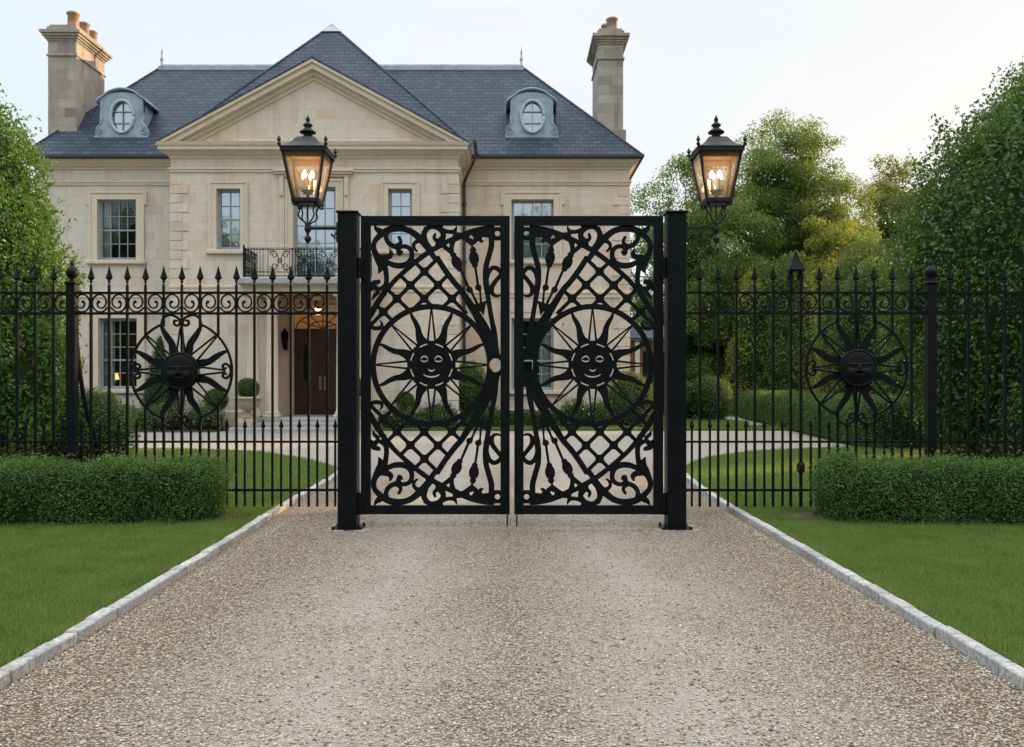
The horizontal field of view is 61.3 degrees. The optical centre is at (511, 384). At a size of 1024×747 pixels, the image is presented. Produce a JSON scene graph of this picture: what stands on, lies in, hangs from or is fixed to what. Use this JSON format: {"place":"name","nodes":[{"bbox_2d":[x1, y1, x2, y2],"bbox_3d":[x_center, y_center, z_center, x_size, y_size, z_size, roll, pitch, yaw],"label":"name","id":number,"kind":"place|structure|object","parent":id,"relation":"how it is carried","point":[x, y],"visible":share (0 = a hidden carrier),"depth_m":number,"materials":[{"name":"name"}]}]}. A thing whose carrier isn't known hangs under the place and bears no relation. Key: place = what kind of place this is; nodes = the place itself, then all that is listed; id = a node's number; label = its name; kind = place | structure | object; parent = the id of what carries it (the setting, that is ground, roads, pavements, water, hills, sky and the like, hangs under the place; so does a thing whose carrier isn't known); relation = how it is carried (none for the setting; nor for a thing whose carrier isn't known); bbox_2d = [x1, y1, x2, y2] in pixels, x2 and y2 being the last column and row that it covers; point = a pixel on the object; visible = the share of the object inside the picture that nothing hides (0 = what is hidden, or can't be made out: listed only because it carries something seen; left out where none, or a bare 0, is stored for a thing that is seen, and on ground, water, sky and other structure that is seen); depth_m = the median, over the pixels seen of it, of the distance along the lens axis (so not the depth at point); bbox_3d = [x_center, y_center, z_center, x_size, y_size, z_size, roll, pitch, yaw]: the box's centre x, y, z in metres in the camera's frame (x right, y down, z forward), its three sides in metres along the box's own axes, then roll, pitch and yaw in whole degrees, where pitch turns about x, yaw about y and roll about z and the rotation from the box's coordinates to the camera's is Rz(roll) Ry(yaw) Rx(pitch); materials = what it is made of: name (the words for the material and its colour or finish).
{"place":"outdoors","nodes":[
{"label":"outdoors","id":0,"kind":"place"},
{"bbox_2d":[0,448,332,667],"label":"lawn","id":1,"kind":"structure","parent":0,"point":[133,576],"depth_m":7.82,"materials":[{"name":"green plant"}]},
{"bbox_2d":[0,83,88,465],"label":"laurel tree","id":2,"kind":"object","parent":1,"relation":"on","point":[27,241],"visible":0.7,"depth_m":13.86,"materials":[{"name":"green plant"}]},
{"bbox_2d":[40,386,140,465],"bbox_3d":[-8.380,0.733,15.122,3.797,1.835,2.025,0,0,8],"label":"rounded bush","id":3,"kind":"object","parent":1,"relation":"on","point":[100,407],"visible":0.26,"depth_m":14.64,"materials":[{"name":"green plant"}]},
{"bbox_2d":[0,441,239,525],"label":"box hedge","id":4,"kind":"object","parent":1,"relation":"on","point":[113,490],"visible":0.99,"depth_m":9.61,"materials":[{"name":"green plant"}]},
{"bbox_2d":[0,259,337,506],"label":"iron fence","id":5,"kind":"object","parent":1,"relation":"on","point":[180,370],"visible":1,"depth_m":10.79,"materials":[{"name":"black metal"}]},
{"bbox_2d":[121,447,337,506],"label":"grass","id":6,"kind":"structure","parent":0,"point":[250,461],"depth_m":15.56,"materials":[{"name":"green plant"}]},
{"bbox_2d":[0,414,1023,746],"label":"gravel driveway","id":7,"kind":"structure","parent":0,"point":[440,676],"depth_m":5.33,"materials":[{"name":"beige gravel"}]},
{"bbox_2d":[0,470,337,688],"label":"kerb","id":8,"kind":"structure","parent":7,"relation":"on","point":[19,667],"depth_m":6.05,"materials":[{"name":"stone"}]},
{"bbox_2d":[131,428,228,431],"bbox_3d":[-17.950,1.700,31.050,16.100,0.280,4.900,0,0,0],"label":"planting bed","id":9,"kind":"object","parent":7,"relation":"on","point":[184,430],"visible":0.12,"depth_m":28.87,"materials":[{"name":"soil"}]},
{"bbox_2d":[139,332,179,410],"bbox_3d":[-12.222,-0.068,30.107,1.411,3.464,1.341,0,0,0],"label":"cypress","id":10,"kind":"object","parent":9,"relation":"on","point":[149,392],"visible":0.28,"depth_m":29.77,"materials":[{"name":"green plant"}]},
{"bbox_2d":[116,396,228,430],"bbox_3d":[-12.151,0.997,29.552,5.194,1.356,1.716,0,0,9],"label":"flower shrub","id":11,"kind":"object","parent":9,"relation":"on","point":[172,412],"visible":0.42,"depth_m":29.07,"materials":[{"name":"green plant"}]},
{"bbox_2d":[203,388,228,410],"bbox_3d":[-10.234,0.559,29.910,0.880,0.871,0.884,0,0,0],"label":"topiary ball","id":12,"kind":"object","parent":11,"relation":"on","point":[216,395],"visible":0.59,"depth_m":29.67,"materials":[{"name":"green plant"}]},
{"bbox_2d":[232,396,262,427],"bbox_3d":[-8.831,1.010,28.900,1.000,1.180,1.000,0,0,0],"label":"stone urn","id":13,"kind":"object","parent":7,"relation":"on","point":[245,404],"visible":0.76,"depth_m":28.63,"materials":[{"name":"beige stone"}]},
{"bbox_2d":[238,378,259,396],"bbox_3d":[-8.822,0.165,28.895,0.784,0.782,0.802,0,0,0],"label":"topiary ball","id":14,"kind":"object","parent":13,"relation":"in","point":[245,387],"visible":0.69,"depth_m":28.66,"materials":[{"name":"green plant"}]},
{"bbox_2d":[17,10,643,432],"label":"stone house","id":15,"kind":"structure","parent":7,"relation":"on","point":[173,168],"depth_m":32.67,"materials":[{"name":"stone"}]},
{"bbox_2d":[86,191,146,263],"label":"window","id":16,"kind":"structure","parent":15,"relation":"in","point":[121,222],"depth_m":32.97,"materials":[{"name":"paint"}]},
{"bbox_2d":[115,373,118,385],"bbox_3d":[-15.525,0.130,34.000,0.850,1.100,0.500,0,0,0],"label":"table lamp","id":17,"kind":"object","parent":15,"relation":"in","point":[116,376],"visible":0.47,"depth_m":33.96,"materials":[{"name":"yellow fabric"}]},
{"bbox_2d":[87,310,147,392],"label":"window","id":18,"kind":"structure","parent":15,"relation":"in","point":[118,326],"depth_m":32.99,"materials":[{"name":"paint"}]},
{"bbox_2d":[205,181,250,253],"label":"window","id":19,"kind":"structure","parent":15,"relation":"in","point":[232,204],"depth_m":30.75,"materials":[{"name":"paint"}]},
{"bbox_2d":[281,328,288,350],"bbox_3d":[-8.420,-1.650,32.079,0.300,0.840,0.358,0,0,0],"label":"wall lantern","id":20,"kind":"object","parent":15,"relation":"attached to","point":[284,335],"depth_m":31.96,"materials":[{"name":"metal"}]},
{"bbox_2d":[273,169,353,276],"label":"window","id":21,"kind":"structure","parent":15,"relation":"in","point":[327,217],"depth_m":30.97,"materials":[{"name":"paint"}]},
{"bbox_2d":[295,331,336,414],"bbox_3d":[-7.080,-0.420,32.334,2.110,3.120,0.153,0,0,0],"label":"front door","id":22,"kind":"structure","parent":15,"relation":"in","point":[317,339],"depth_m":32.35,"materials":[{"name":"red wood"}]},
{"bbox_2d":[378,181,421,253],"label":"window","id":23,"kind":"structure","parent":15,"relation":"in","point":[401,202],"depth_m":30.75,"materials":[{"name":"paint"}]},
{"bbox_2d":[501,191,563,263],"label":"window","id":24,"kind":"structure","parent":15,"relation":"in","point":[510,208],"depth_m":32.79,"materials":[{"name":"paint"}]},
{"bbox_2d":[510,310,563,393],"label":"window","id":25,"kind":"structure","parent":15,"relation":"in","point":[544,356],"depth_m":32.97,"materials":[{"name":"paint"}]},
{"bbox_2d":[330,210,365,530],"bbox_3d":[-1.813,-0.153,9.600,0.341,3.503,0.340,0,0,0],"label":"gate post","id":26,"kind":"object","parent":7,"relation":"on","point":[348,366],"visible":0.98,"depth_m":9.49,"materials":[{"name":"black metal"}]},
{"bbox_2d":[277,115,337,243],"bbox_3d":[-2.231,-2.273,9.600,0.626,1.430,0.548,0,0,0],"label":"lantern","id":27,"kind":"object","parent":26,"relation":"attached to","point":[307,148],"visible":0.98,"depth_m":9.53,"materials":[{"name":"metal"}]},
{"bbox_2d":[357,216,509,526],"bbox_3d":[-0.881,-0.143,9.582,1.711,3.443,0.096,0,0,0],"label":"gate leaf","id":28,"kind":"object","parent":26,"relation":"attached to","point":[431,351],"visible":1,"depth_m":9.59,"materials":[{"name":"black paint"}]},
{"bbox_2d":[658,210,693,530],"bbox_3d":[1.813,-0.153,9.600,0.341,3.503,0.340,0,0,0],"label":"gate post","id":29,"kind":"object","parent":7,"relation":"on","point":[675,366],"visible":0.99,"depth_m":9.49,"materials":[{"name":"black metal"}]},
{"bbox_2d":[514,216,666,526],"bbox_3d":[0.881,-0.143,9.582,1.711,3.443,0.096,0,0,0],"label":"gate leaf","id":30,"kind":"object","parent":29,"relation":"attached to","point":[592,351],"visible":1,"depth_m":9.59,"materials":[{"name":"black paint"}]},
{"bbox_2d":[686,115,746,243],"bbox_3d":[2.231,-2.273,9.600,0.626,1.430,0.548,0,0,0],"label":"lantern","id":31,"kind":"object","parent":29,"relation":"attached to","point":[716,148],"visible":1,"depth_m":9.53,"materials":[{"name":"metal"}]},
{"bbox_2d":[639,309,731,384],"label":"yew hedge","id":32,"kind":"object","parent":7,"relation":"on","point":[691,348],"visible":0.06,"depth_m":45.64,"materials":[{"name":"green plant"}]},
{"bbox_2d":[738,386,937,448],"bbox_3d":[10.697,0.835,31.294,2.485,1.565,21.875,0,0,6],"label":"hedge","id":33,"kind":"object","parent":7,"relation":"on","point":[763,405],"visible":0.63,"depth_m":24.52,"materials":[{"name":"green plant"}]},
{"bbox_2d":[686,473,1023,689],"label":"kerb","id":34,"kind":"structure","parent":7,"relation":"on","point":[997,663],"depth_m":6.03,"materials":[{"name":"stone"}]},
{"bbox_2d":[0,0,1023,316],"label":"sky","id":35,"kind":"structure","parent":0,"point":[876,72],"materials":[{"name":"white"}]},
{"bbox_2d":[375,427,788,430],"bbox_3d":[3.650,1.698,31.250,16.700,0.285,3.500,0,0,0],"label":"grass strip","id":36,"kind":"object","parent":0,"point":[706,429],"depth_m":29.59,"materials":[{"name":"green plant"}]},
{"bbox_2d":[374,395,499,428],"bbox_3d":[-2.450,0.990,30.621,4.946,1.346,1.770,0,0,-18],"label":"flower shrub","id":37,"kind":"object","parent":36,"relation":"on","point":[440,412],"visible":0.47,"depth_m":30.18,"materials":[{"name":"green plant"}]},
{"bbox_2d":[396,390,414,409],"bbox_3d":[-3.750,0.580,30.390,0.692,0.724,0.694,0,0,0],"label":"topiary ball","id":38,"kind":"object","parent":37,"relation":"on","point":[407,399],"visible":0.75,"depth_m":30.18,"materials":[{"name":"green plant"}]},
{"bbox_2d":[457,360,485,415],"bbox_3d":[-1.552,0.236,31.387,1.498,2.224,1.486,0,0,0],"label":"topiary tree","id":39,"kind":"object","parent":36,"relation":"on","point":[470,391],"visible":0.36,"depth_m":30.90,"materials":[{"name":"green plant"}]},
{"bbox_2d":[499,408,561,426],"bbox_3d":[0.842,1.231,31.892,3.277,0.769,1.059,0,0,0],"label":"border","id":40,"kind":"object","parent":36,"relation":"on","point":[527,419],"visible":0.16,"depth_m":31.63,"materials":[{"name":"green plant"}]},
{"bbox_2d":[382,422,788,429],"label":"grass","id":41,"kind":"structure","parent":36,"relation":"on","point":[732,426],"depth_m":30.15,"materials":[{"name":"green plant"}]},
{"bbox_2d":[556,394,615,426],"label":"flower shrub","id":42,"kind":"object","parent":36,"relation":"on","point":[600,413],"visible":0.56,"depth_m":31.01,"materials":[{"name":"green plant"}]},
{"bbox_2d":[604,370,652,426],"bbox_3d":[4.303,0.565,31.602,2.022,2.181,1.775,0,0,0],"label":"rounded bush","id":43,"kind":"object","parent":36,"relation":"on","point":[631,391],"visible":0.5,"depth_m":31.09,"materials":[{"name":"green plant"}]},
{"bbox_2d":[663,417,748,425],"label":"grass","id":44,"kind":"structure","parent":0,"point":[732,421],"depth_m":34.81,"materials":[{"name":"green plant"}]},
{"bbox_2d":[686,445,1023,666],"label":"lawn","id":45,"kind":"structure","parent":0,"point":[936,575],"depth_m":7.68,"materials":[{"name":"green plant"}]},
{"bbox_2d":[782,512,818,517],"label":"bare soil","id":46,"kind":"structure","parent":45,"relation":"on","point":[795,515],"depth_m":10.17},
{"bbox_2d":[686,250,1023,507],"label":"iron fence","id":47,"kind":"object","parent":45,"relation":"on","point":[857,367],"visible":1,"depth_m":10.79,"materials":[{"name":"black metal"}]},
{"bbox_2d":[798,435,1023,525],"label":"box hedge","id":48,"kind":"object","parent":45,"relation":"on","point":[909,489],"visible":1,"depth_m":9.62,"materials":[{"name":"green plant"}]},
{"bbox_2d":[862,56,1023,459],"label":"laurel tree","id":49,"kind":"object","parent":45,"relation":"on","point":[973,215],"visible":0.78,"depth_m":15.04,"materials":[{"name":"green plant"}]},
{"bbox_2d":[989,385,1020,463],"bbox_3d":[12.607,0.672,13.717,9.367,1.866,1.758,0,0,8],"label":"beech hedge","id":50,"kind":"object","parent":45,"relation":"on","point":[1014,408],"visible":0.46,"depth_m":14.12,"materials":[{"name":"green plant"}]},
{"bbox_3d":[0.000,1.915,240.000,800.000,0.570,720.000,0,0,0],"label":"ground","id":51,"kind":"structure","parent":0,"visible":0},
{"bbox_2d":[629,147,786,364],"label":"deciduous tree","id":52,"kind":"object","parent":51,"relation":"on","point":[728,234],"visible":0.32,"depth_m":47.49,"materials":[{"name":"green plant"}]},
{"bbox_2d":[721,268,768,415],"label":"golden conifer","id":53,"kind":"object","parent":51,"relation":"on","point":[745,351],"visible":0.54,"depth_m":42.35,"materials":[{"name":"green plant"}]},
{"bbox_2d":[686,253,824,385],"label":"deciduous tree","id":54,"kind":"object","parent":51,"relation":"on","point":[727,325],"visible":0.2,"depth_m":44.67,"materials":[{"name":"green plant"}]},
{"bbox_2d":[652,107,884,344],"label":"deciduous tree","id":55,"kind":"object","parent":51,"relation":"on","point":[795,195],"visible":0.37,"depth_m":49.06,"materials":[{"name":"green plant"}]},
{"bbox_2d":[751,249,824,392],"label":"tall conifer","id":56,"kind":"object","parent":51,"relation":"on","point":[781,283],"visible":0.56,"depth_m":41.37,"materials":[{"name":"green plant"}]},
{"bbox_2d":[790,215,875,391],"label":"golden tree","id":57,"kind":"object","parent":51,"relation":"on","point":[835,235],"visible":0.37,"depth_m":45.76,"materials":[{"name":"green plant"}]},
{"bbox_2d":[815,218,881,392],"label":"deciduous tree","id":58,"kind":"object","parent":51,"relation":"on","point":[872,251],"depth_m":55.24,"materials":[{"name":"green plant"}]},
{"bbox_2d":[810,233,895,394],"bbox_3d":[12.623,-1.929,30.916,4.034,7.217,6.583,0,0,24],"label":"clipped hedge","id":59,"kind":"object","parent":51,"relation":"on","point":[863,264],"visible":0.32,"depth_m":30.01,"materials":[{"name":"green plant"}]},
{"bbox_2d":[839,154,938,256],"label":"deciduous tree","id":60,"kind":"object","parent":51,"relation":"on","point":[889,190],"visible":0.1,"depth_m":61.76,"materials":[{"name":"green plant"}]},
{"bbox_2d":[869,217,924,396],"bbox_3d":[13.563,-2.459,26.127,5.326,8.232,9.965,0,0,38],"label":"clipped hedge","id":61,"kind":"object","parent":51,"relation":"on","point":[894,390],"visible":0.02,"depth_m":24.32,"materials":[{"name":"green plant"}]},
{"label":"lawn","id":62,"kind":"structure","parent":0,"visible":0},
{"bbox_2d":[629,326,663,421],"bbox_3d":[5.601,-0.400,36.100,2.298,4.000,4.200,0,0,0],"label":"garden room","id":63,"kind":"object","parent":62,"relation":"on","point":[639,355],"visible":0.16,"depth_m":34.39,"materials":[{"name":"beige stone"}]},
{"bbox_2d":[686,373,734,419],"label":"rounded bush","id":64,"kind":"object","parent":62,"relation":"on","point":[708,398],"visible":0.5,"depth_m":36.97,"materials":[{"name":"green plant"}]}
]}

